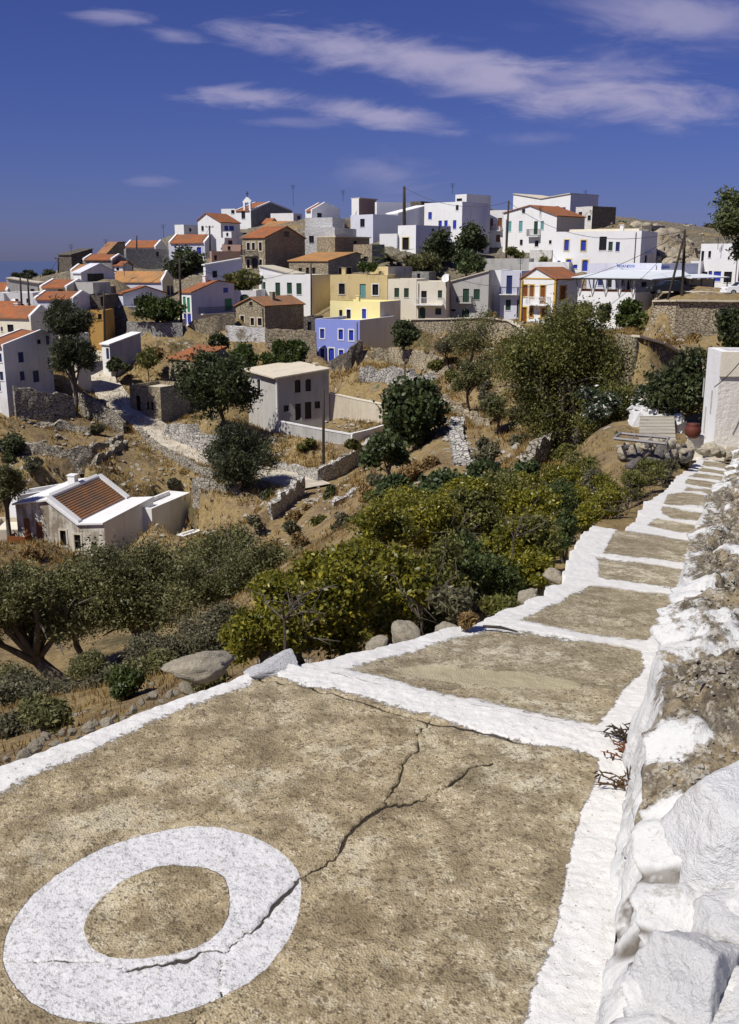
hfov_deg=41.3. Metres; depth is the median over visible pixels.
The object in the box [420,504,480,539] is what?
dead branch
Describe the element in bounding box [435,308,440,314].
window
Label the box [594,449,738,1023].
rubble wall
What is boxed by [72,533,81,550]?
window
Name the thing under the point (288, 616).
dead branch
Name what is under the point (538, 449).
stone wall
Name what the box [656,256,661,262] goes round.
crag
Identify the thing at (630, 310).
garden shrub
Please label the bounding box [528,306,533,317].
window
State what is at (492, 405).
olive tree
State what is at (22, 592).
olive tree
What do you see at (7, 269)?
sea
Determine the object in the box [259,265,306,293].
white house
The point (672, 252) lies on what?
crag
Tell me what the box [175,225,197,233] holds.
white house
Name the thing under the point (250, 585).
mastic bush
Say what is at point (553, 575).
rock
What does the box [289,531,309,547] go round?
scrub bush
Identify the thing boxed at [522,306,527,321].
door
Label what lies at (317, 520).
scrub bush
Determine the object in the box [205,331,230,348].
evergreen tree
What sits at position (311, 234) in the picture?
white house
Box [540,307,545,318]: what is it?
window
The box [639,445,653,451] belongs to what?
stone
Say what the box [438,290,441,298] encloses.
window
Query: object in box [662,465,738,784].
gravel
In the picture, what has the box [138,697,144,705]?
rock
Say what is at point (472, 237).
evergreen tree
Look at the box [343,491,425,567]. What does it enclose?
mastic bush
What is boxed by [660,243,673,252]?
crag
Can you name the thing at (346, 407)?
stone wall
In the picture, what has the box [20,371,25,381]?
window
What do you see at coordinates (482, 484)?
mastic bush
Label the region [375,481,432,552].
mastic bush
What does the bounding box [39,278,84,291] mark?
tan house
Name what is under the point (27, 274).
evergreen tree
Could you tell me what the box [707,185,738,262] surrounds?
carob tree
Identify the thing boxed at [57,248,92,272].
stone ruin
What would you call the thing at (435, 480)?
dark bush
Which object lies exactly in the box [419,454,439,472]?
scrub bush
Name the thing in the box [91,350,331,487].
lane
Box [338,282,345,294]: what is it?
window
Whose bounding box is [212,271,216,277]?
window
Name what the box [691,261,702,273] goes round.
white annex
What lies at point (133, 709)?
rock
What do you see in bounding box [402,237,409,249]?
door
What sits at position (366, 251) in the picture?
stone house
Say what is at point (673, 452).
stone
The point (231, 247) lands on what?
salmon house
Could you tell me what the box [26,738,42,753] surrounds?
rock
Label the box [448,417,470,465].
stone wall
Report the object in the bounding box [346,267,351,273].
window
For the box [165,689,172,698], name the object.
rock
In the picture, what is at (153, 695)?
rock
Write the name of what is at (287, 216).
white house
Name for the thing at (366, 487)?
scrub bush
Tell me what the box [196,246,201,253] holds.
window
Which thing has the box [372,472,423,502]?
dark bush
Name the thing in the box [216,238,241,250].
white house
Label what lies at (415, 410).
fig tree
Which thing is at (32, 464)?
scrub bush
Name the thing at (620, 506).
dead branch
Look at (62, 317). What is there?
pine tree
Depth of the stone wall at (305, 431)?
91.14 m
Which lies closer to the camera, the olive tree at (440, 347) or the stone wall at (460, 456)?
the stone wall at (460, 456)
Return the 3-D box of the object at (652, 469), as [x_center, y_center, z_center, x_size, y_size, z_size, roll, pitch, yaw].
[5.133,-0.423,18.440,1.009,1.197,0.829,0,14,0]
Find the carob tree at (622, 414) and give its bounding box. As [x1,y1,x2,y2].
[567,378,637,447]
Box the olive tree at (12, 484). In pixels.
[0,463,30,540]
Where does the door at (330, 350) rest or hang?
in the blue house at (337, 336)
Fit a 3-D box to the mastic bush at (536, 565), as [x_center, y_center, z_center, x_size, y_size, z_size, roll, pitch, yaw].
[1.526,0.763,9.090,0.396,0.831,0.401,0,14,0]
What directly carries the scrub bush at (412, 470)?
on the terrain at (228, 507)
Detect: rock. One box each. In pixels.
[2,755,10,761]
[16,748,32,759]
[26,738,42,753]
[37,736,44,745]
[41,731,50,740]
[48,739,61,746]
[58,728,65,736]
[67,728,76,735]
[80,720,94,733]
[92,719,99,726]
[100,716,113,727]
[129,705,137,714]
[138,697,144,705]
[148,690,157,700]
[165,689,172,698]
[173,690,178,696]
[178,681,193,694]
[243,649,298,678]
[365,635,387,650]
[391,620,420,643]
[435,621,457,631]
[518,588,536,604]
[543,567,561,584]
[696,447,709,455]
[700,441,719,456]
[715,446,725,457]
[724,446,738,458]
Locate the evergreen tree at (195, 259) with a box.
[158,244,206,279]
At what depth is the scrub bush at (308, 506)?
67.19 m
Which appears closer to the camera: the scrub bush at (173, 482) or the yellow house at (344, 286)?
the scrub bush at (173, 482)
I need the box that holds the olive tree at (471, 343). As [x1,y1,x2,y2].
[439,304,502,362]
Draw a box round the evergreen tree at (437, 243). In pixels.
[417,224,458,266]
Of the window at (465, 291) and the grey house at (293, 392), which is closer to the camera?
the grey house at (293, 392)
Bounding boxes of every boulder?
[160,650,236,683]
[595,930,738,1023]
[599,965,738,1023]
[621,760,738,892]
[691,887,738,946]
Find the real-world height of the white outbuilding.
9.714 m
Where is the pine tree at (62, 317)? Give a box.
[37,294,100,392]
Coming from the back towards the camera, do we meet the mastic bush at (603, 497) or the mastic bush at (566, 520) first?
the mastic bush at (603, 497)
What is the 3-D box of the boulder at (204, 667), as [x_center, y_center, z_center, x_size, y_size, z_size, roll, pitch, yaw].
[-0.907,0.842,5.381,0.464,0.161,0.286,-10,17,-33]
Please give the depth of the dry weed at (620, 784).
3.82 m
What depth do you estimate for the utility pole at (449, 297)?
120.15 m
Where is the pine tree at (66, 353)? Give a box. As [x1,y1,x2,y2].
[46,332,101,410]
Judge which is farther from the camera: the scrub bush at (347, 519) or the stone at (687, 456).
the scrub bush at (347, 519)
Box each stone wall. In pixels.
[0,434,123,473]
[12,386,75,422]
[20,418,92,434]
[73,393,125,433]
[92,440,128,465]
[127,321,182,336]
[135,425,216,479]
[161,423,219,452]
[189,314,234,335]
[192,476,241,508]
[225,325,264,342]
[265,328,316,355]
[267,474,305,519]
[273,434,375,480]
[279,420,350,443]
[328,340,362,371]
[329,392,383,423]
[329,487,356,505]
[350,425,383,441]
[359,365,443,383]
[371,346,412,363]
[409,350,452,374]
[411,317,531,340]
[441,394,465,405]
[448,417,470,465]
[449,405,489,426]
[517,427,582,463]
[616,333,639,384]
[628,411,686,433]
[631,335,701,371]
[649,297,659,325]
[651,300,738,338]
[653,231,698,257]
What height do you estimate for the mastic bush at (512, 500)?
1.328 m
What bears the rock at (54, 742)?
on the terrain at (228, 507)
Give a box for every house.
[0,282,8,291]
[0,301,23,304]
[0,303,52,335]
[0,329,54,417]
[5,291,39,305]
[6,277,44,291]
[8,473,153,559]
[9,483,61,516]
[33,290,89,331]
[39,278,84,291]
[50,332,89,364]
[70,263,86,278]
[71,263,116,281]
[74,365,91,391]
[75,282,110,294]
[82,253,127,269]
[88,308,115,350]
[90,293,117,309]
[96,241,125,255]
[110,286,115,292]
[112,261,133,270]
[115,270,173,297]
[117,286,167,305]
[124,249,168,268]
[125,240,166,248]
[164,318,185,325]
[166,344,226,381]
[168,234,216,260]
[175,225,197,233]
[178,275,235,325]
[196,213,240,238]
[201,258,241,280]
[210,251,241,262]
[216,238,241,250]
[221,209,235,218]
[222,245,241,250]
[223,232,241,237]
[233,292,305,329]
[240,226,305,269]
[244,361,330,431]
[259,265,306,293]
[259,274,329,315]
[262,218,276,225]
[263,221,292,226]
[271,213,301,220]
[287,252,361,274]
[303,315,322,330]
[305,202,339,217]
[305,217,344,227]
[305,227,355,254]
[315,316,393,361]
[316,236,370,251]
[330,268,395,300]
[330,295,400,321]
[351,198,377,214]
[351,214,398,243]
[353,244,384,263]
[370,266,411,277]
[375,202,409,214]
[386,205,423,225]
[388,278,425,320]
[398,225,450,253]
[410,201,434,206]
[414,280,450,318]
[424,202,489,254]
[448,270,493,317]
[455,194,490,209]
[489,210,509,247]
[493,270,505,316]
[499,270,530,318]
[502,205,586,252]
[513,193,598,212]
[519,267,579,322]
[553,225,657,272]
[700,243,738,287]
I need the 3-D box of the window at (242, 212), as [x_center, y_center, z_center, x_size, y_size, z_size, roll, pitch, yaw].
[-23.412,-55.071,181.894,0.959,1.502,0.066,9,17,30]
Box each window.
[7,324,13,332]
[18,352,24,363]
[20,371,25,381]
[23,518,29,535]
[36,522,42,539]
[58,529,67,547]
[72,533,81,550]
[87,273,103,281]
[187,298,189,312]
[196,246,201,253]
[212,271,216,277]
[239,315,244,322]
[240,294,248,301]
[241,211,244,218]
[246,242,250,250]
[246,259,250,268]
[250,317,254,326]
[251,242,255,250]
[257,317,262,326]
[257,378,260,392]
[258,241,262,251]
[276,283,279,295]
[287,283,291,294]
[295,380,300,392]
[296,283,301,294]
[305,379,311,391]
[309,236,313,242]
[315,401,320,408]
[319,328,325,338]
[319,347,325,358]
[337,328,343,340]
[338,267,343,273]
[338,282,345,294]
[338,349,344,354]
[345,308,351,318]
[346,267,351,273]
[348,329,354,341]
[360,219,364,226]
[361,308,366,318]
[371,283,378,295]
[394,288,398,297]
[403,288,408,297]
[421,291,426,303]
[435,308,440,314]
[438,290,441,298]
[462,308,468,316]
[463,289,468,301]
[474,289,479,299]
[505,300,510,310]
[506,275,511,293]
[519,221,522,231]
[523,284,528,297]
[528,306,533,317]
[529,284,534,298]
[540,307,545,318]
[559,285,567,299]
[563,239,569,251]
[580,239,586,251]
[598,237,606,250]
[608,242,612,250]
[615,242,619,251]
[714,271,720,281]
[724,272,731,282]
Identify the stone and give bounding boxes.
[617,446,628,459]
[624,458,643,469]
[626,452,635,460]
[628,445,641,452]
[633,406,641,410]
[635,450,643,458]
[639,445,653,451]
[641,450,650,458]
[644,438,652,448]
[646,449,663,460]
[661,446,668,453]
[663,454,676,460]
[665,440,677,449]
[668,446,677,456]
[674,412,683,418]
[677,450,690,462]
[679,414,684,422]
[679,448,687,454]
[680,450,692,461]
[685,440,696,451]
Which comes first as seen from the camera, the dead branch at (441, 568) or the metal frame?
the dead branch at (441, 568)
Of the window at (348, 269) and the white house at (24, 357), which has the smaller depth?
the white house at (24, 357)
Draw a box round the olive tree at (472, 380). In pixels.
[448,356,493,411]
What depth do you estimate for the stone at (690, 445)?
21.13 m
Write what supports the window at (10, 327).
in the cream house at (15, 316)
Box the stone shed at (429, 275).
[412,271,435,279]
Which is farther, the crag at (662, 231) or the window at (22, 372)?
the crag at (662, 231)
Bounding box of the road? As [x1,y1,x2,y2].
[653,291,738,297]
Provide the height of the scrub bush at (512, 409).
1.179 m
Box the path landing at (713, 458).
[678,455,729,467]
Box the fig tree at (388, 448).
[358,428,414,476]
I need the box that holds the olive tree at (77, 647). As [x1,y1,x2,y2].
[30,555,115,653]
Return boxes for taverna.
[571,263,729,329]
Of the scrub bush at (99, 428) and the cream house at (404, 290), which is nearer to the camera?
the scrub bush at (99, 428)
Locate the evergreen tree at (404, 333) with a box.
[388,319,423,349]
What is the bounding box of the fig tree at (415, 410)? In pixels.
[373,369,452,448]
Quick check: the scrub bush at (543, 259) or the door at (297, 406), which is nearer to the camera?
the door at (297, 406)
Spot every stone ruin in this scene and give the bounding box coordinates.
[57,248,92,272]
[129,381,189,422]
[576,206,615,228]
[642,225,664,230]
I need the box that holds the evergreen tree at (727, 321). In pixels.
[708,303,738,347]
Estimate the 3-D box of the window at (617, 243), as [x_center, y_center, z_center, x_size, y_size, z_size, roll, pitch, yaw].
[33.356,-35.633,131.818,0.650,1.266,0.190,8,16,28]
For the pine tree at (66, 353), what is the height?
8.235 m
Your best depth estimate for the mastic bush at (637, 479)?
17.34 m
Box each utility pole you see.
[19,278,22,302]
[27,279,29,305]
[103,291,105,340]
[174,258,184,322]
[209,225,210,257]
[310,261,311,314]
[322,389,324,464]
[403,186,405,224]
[404,358,405,379]
[449,275,450,317]
[505,201,509,257]
[666,235,684,299]
[681,229,685,295]
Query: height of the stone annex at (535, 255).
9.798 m
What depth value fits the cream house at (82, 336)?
105.27 m
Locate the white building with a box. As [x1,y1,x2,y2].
[701,347,738,448]
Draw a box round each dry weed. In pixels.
[589,765,630,792]
[600,723,629,742]
[601,740,625,760]
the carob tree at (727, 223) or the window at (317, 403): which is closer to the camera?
the carob tree at (727, 223)
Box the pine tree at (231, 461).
[191,417,286,494]
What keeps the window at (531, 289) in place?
in the white house at (538, 277)
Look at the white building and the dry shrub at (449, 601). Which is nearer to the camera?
the dry shrub at (449, 601)
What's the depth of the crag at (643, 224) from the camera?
157.01 m
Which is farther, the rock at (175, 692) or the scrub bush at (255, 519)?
the scrub bush at (255, 519)
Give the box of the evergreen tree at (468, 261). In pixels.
[452,249,486,276]
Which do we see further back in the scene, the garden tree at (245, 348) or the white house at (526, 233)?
the white house at (526, 233)
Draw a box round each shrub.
[0,431,31,463]
[0,658,46,704]
[0,664,71,707]
[0,709,39,739]
[8,691,74,736]
[30,675,87,698]
[62,647,116,685]
[80,661,121,689]
[103,663,151,701]
[105,356,131,382]
[118,628,178,661]
[118,645,178,676]
[132,346,161,381]
[145,600,212,658]
[180,599,245,654]
[187,666,229,690]
[222,268,264,289]
[356,260,378,273]
[425,581,478,623]
[457,609,479,631]
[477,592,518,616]
[504,246,525,258]
[560,444,600,501]
[578,300,594,316]
[579,467,616,493]
[597,301,612,328]
[609,297,648,328]
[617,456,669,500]
[659,456,679,487]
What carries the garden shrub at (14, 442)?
on the terrain at (228, 507)
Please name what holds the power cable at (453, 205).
attached to the utility pole at (507, 229)
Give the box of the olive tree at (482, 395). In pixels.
[476,388,498,417]
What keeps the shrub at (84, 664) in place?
on the terrain at (228, 507)
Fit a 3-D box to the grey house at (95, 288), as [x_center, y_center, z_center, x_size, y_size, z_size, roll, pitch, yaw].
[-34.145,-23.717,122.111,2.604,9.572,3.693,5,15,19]
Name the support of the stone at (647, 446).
on the stone at (646, 449)
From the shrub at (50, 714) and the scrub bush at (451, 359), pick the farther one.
the scrub bush at (451, 359)
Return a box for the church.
[235,192,291,228]
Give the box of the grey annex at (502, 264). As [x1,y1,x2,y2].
[484,258,533,270]
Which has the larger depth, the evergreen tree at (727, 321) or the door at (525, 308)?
the door at (525, 308)
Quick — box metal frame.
[612,432,669,444]
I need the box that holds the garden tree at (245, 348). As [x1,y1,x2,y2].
[228,340,259,368]
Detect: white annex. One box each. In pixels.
[141,491,189,534]
[234,289,264,317]
[380,234,397,247]
[529,262,571,270]
[570,228,649,268]
[645,253,655,262]
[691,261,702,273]
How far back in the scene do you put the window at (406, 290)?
123.91 m
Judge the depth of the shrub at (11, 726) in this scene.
9.68 m
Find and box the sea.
[0,262,59,281]
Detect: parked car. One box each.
[646,280,689,294]
[720,282,738,293]
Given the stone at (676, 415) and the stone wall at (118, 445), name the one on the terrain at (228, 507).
the stone wall at (118, 445)
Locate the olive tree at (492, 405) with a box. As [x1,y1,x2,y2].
[476,392,509,434]
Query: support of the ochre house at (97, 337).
on the terrain at (228, 507)
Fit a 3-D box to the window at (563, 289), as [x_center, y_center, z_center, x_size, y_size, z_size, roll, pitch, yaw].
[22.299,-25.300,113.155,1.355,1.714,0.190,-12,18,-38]
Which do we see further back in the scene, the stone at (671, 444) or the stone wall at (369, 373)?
the stone wall at (369, 373)
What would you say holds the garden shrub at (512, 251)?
on the terrain at (228, 507)
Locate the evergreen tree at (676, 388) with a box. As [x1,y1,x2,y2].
[642,340,712,419]
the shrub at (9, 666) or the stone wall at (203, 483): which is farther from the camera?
the stone wall at (203, 483)
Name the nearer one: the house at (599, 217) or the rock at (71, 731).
the rock at (71, 731)
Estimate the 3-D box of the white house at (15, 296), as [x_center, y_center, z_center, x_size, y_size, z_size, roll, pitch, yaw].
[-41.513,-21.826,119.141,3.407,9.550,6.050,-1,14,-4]
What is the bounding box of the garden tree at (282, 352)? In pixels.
[257,336,303,365]
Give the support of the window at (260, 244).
in the stone house at (280, 246)
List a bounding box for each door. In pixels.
[33,370,38,381]
[136,395,140,410]
[225,298,231,309]
[252,258,257,268]
[295,404,300,419]
[305,402,310,418]
[327,347,334,360]
[360,284,365,297]
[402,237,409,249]
[419,307,424,318]
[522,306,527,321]
[534,221,537,233]
[539,285,545,303]
[581,259,588,270]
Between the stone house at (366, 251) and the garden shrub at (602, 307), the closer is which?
the garden shrub at (602, 307)
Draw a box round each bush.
[17,545,48,560]
[22,456,43,473]
[87,423,105,433]
[151,345,164,360]
[166,477,180,487]
[216,599,307,668]
[245,568,297,657]
[246,514,265,528]
[249,569,343,664]
[257,489,266,500]
[260,537,281,552]
[262,488,274,500]
[282,520,301,536]
[284,509,302,521]
[284,539,366,600]
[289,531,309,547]
[295,436,317,451]
[301,503,312,510]
[309,513,326,526]
[310,536,391,659]
[323,484,335,499]
[329,511,349,531]
[343,438,362,450]
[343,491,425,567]
[343,515,355,523]
[356,484,374,504]
[360,489,380,503]
[365,473,382,485]
[365,540,438,645]
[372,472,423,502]
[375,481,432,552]
[383,488,468,560]
[394,460,424,480]
[409,526,478,634]
[417,466,469,498]
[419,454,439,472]
[425,474,501,508]
[426,358,445,372]
[433,526,527,611]
[443,356,461,365]
[444,369,459,382]
[445,484,513,540]
[463,456,516,479]
[476,464,530,512]
[477,379,492,392]
[478,518,554,588]
[489,469,544,491]
[496,481,578,542]
[506,405,525,419]
[507,457,540,476]
[508,432,529,445]
[514,510,564,553]
[516,550,553,595]
[537,462,589,503]
[538,256,547,261]
[538,470,581,532]
[547,546,564,566]
[549,442,576,461]
[551,509,578,563]
[571,472,625,519]
[572,500,604,533]
[590,487,627,518]
[602,469,646,510]
[639,315,649,330]
[642,370,661,378]
[687,331,703,338]
[693,347,707,361]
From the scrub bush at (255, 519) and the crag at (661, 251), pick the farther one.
the crag at (661, 251)
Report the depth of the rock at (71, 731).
4.71 m
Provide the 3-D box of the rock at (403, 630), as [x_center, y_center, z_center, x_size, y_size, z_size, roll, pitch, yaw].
[0.220,0.756,6.041,0.194,0.146,0.213,12,30,-35]
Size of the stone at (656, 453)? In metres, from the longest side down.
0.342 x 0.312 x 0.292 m
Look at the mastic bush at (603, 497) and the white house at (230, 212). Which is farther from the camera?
the white house at (230, 212)
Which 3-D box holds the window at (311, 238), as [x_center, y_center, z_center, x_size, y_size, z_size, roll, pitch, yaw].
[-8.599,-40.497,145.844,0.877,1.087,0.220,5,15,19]
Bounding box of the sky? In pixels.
[0,0,738,261]
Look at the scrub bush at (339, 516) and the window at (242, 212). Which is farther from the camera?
the window at (242, 212)
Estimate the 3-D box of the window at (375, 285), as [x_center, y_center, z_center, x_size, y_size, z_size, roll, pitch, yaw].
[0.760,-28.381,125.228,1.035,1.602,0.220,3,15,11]
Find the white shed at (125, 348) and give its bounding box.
[99,332,141,376]
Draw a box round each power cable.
[181,260,310,279]
[406,188,506,206]
[451,231,683,287]
[452,232,683,354]
[509,202,682,238]
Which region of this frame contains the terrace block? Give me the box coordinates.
[0,517,17,543]
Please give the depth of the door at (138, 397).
99.03 m
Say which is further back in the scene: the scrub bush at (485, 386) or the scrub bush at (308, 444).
the scrub bush at (308, 444)
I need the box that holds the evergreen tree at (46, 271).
[40,269,55,276]
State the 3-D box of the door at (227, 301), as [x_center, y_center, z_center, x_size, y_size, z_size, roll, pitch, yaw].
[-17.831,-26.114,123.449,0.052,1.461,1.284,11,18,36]
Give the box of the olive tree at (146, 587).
[48,524,218,665]
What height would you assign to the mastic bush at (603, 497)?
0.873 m
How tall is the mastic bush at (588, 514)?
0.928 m
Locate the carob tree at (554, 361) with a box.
[469,291,658,449]
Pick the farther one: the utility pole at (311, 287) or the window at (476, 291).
the window at (476, 291)
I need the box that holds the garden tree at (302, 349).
[288,338,310,361]
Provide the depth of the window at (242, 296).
124.36 m
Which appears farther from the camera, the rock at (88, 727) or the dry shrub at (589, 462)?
the dry shrub at (589, 462)
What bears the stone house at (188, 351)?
on the terrain at (228, 507)
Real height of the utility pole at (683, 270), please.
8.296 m
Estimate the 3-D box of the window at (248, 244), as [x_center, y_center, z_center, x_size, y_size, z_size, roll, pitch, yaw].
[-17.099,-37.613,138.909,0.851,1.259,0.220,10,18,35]
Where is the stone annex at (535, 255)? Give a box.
[530,250,552,261]
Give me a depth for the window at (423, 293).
123.46 m
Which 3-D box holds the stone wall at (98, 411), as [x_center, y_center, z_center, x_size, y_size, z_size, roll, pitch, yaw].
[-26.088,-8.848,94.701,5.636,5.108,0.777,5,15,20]
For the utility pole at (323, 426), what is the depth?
82.72 m
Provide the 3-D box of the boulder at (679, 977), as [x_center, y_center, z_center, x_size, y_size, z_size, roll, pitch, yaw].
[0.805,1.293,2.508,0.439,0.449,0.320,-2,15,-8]
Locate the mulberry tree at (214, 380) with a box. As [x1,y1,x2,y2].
[165,342,265,430]
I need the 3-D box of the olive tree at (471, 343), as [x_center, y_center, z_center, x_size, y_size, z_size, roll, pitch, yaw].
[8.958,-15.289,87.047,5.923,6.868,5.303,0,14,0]
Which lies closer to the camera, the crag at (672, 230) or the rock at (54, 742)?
the rock at (54, 742)
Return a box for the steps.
[639,416,675,440]
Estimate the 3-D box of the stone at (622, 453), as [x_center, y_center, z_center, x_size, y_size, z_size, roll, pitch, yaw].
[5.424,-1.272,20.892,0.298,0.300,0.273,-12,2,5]
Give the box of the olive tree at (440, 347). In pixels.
[430,332,455,369]
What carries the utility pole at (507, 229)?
on the terrain at (228, 507)
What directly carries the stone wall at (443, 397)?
on the terrain at (228, 507)
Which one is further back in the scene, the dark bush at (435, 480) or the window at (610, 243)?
the window at (610, 243)
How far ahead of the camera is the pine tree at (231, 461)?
78.20 m
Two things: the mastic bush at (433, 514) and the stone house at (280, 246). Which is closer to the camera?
the mastic bush at (433, 514)
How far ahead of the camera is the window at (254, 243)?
138.40 m
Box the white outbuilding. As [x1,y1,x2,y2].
[0,292,14,300]
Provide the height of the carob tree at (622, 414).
3.518 m
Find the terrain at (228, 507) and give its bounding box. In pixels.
[0,209,738,764]
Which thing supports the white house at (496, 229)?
on the terrain at (228, 507)
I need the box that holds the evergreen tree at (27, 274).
[11,269,37,278]
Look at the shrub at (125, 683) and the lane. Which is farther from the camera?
the lane
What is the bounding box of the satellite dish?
[442,274,448,287]
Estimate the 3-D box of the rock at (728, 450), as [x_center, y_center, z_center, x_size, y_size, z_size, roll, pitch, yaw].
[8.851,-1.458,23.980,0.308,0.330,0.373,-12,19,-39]
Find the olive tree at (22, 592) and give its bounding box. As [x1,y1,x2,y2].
[0,555,109,684]
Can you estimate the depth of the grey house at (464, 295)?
125.27 m
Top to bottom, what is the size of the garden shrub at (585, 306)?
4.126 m
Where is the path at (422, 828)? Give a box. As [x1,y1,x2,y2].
[0,458,728,1023]
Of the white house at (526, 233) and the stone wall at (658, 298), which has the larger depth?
the white house at (526, 233)
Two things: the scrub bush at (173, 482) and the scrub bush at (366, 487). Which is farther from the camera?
the scrub bush at (173, 482)
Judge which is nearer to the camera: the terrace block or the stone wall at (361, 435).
the terrace block
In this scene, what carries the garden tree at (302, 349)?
on the terrain at (228, 507)
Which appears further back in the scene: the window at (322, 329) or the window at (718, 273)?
the window at (718, 273)
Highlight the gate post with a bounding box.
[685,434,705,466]
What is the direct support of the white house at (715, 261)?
on the terrain at (228, 507)
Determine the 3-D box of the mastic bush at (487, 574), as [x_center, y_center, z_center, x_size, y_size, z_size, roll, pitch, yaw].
[0.962,0.767,9.045,0.868,1.148,0.809,13,19,41]
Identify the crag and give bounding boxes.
[631,222,652,228]
[655,228,668,243]
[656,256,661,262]
[657,242,666,257]
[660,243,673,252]
[660,257,678,262]
[665,227,687,236]
[665,247,688,262]
[685,256,699,262]
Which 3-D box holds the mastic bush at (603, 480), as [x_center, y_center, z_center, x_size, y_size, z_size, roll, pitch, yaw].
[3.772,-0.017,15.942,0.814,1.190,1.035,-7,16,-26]
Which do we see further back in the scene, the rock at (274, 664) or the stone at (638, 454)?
the stone at (638, 454)
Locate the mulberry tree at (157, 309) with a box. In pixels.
[131,292,187,322]
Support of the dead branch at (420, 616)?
on the terrain at (228, 507)
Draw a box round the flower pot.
[685,422,700,437]
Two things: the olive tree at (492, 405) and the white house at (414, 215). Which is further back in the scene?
the white house at (414, 215)
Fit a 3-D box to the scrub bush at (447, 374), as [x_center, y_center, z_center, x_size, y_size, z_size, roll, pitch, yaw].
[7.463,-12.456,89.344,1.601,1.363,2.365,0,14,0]
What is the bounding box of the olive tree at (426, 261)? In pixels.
[402,249,444,274]
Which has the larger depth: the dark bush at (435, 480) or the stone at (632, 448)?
the stone at (632, 448)
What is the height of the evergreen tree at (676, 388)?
3.436 m
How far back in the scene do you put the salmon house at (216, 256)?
142.10 m
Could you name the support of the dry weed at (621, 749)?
on the path at (422, 828)
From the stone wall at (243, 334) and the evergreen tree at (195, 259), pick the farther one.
the evergreen tree at (195, 259)
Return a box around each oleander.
[571,381,628,429]
[627,383,651,408]
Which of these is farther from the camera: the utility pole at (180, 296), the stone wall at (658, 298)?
the utility pole at (180, 296)
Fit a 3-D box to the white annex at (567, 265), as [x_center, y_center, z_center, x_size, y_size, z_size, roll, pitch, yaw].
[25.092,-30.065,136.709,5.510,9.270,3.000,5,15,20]
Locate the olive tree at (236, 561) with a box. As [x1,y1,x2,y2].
[176,511,307,624]
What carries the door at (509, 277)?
in the lavender house at (509, 303)
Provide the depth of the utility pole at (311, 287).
122.81 m
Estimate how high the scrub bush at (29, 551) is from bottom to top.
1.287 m
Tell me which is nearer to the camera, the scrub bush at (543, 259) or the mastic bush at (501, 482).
the mastic bush at (501, 482)
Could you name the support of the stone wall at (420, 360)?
on the terrain at (228, 507)
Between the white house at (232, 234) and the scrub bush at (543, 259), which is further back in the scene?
the white house at (232, 234)
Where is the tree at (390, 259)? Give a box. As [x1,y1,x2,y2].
[366,245,410,266]
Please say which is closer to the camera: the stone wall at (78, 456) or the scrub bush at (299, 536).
the scrub bush at (299, 536)
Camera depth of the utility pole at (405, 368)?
92.48 m
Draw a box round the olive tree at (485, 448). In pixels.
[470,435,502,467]
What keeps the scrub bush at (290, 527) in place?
on the terrain at (228, 507)
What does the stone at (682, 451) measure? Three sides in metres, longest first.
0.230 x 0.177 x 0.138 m
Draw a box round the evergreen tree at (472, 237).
[454,219,490,254]
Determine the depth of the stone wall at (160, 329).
112.23 m
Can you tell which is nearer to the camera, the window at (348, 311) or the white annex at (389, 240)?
the window at (348, 311)
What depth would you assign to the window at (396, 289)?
124.24 m
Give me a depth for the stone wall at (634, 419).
33.73 m
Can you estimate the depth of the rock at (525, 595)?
7.25 m
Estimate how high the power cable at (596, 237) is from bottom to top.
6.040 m
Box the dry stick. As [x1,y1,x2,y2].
[483,625,517,631]
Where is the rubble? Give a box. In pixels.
[17,217,722,551]
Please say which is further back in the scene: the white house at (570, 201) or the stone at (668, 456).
the white house at (570, 201)
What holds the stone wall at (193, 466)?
on the terrain at (228, 507)
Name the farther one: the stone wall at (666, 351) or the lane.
the lane
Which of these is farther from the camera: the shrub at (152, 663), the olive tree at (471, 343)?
the olive tree at (471, 343)
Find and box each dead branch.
[246,575,336,649]
[263,585,339,657]
[384,565,438,635]
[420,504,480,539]
[428,541,461,621]
[500,497,560,561]
[599,489,637,519]
[622,475,651,505]
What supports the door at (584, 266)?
in the white house at (622, 246)
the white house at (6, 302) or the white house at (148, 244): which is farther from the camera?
the white house at (148, 244)
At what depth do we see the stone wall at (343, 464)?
83.88 m
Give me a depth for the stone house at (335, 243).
142.36 m
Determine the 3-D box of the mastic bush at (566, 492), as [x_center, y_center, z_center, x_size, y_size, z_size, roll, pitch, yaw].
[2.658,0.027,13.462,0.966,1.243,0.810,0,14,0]
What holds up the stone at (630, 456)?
on the stone at (631, 464)
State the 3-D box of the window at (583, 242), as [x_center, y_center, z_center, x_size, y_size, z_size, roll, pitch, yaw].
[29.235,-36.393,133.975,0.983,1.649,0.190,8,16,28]
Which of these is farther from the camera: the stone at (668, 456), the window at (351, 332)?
the window at (351, 332)
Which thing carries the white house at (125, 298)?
on the terrain at (228, 507)
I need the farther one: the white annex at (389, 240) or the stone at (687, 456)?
the white annex at (389, 240)
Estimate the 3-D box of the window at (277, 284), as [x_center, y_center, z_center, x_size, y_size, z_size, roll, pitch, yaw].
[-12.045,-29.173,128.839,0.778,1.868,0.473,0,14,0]
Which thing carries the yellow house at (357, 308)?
on the terrain at (228, 507)
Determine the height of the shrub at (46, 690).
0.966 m

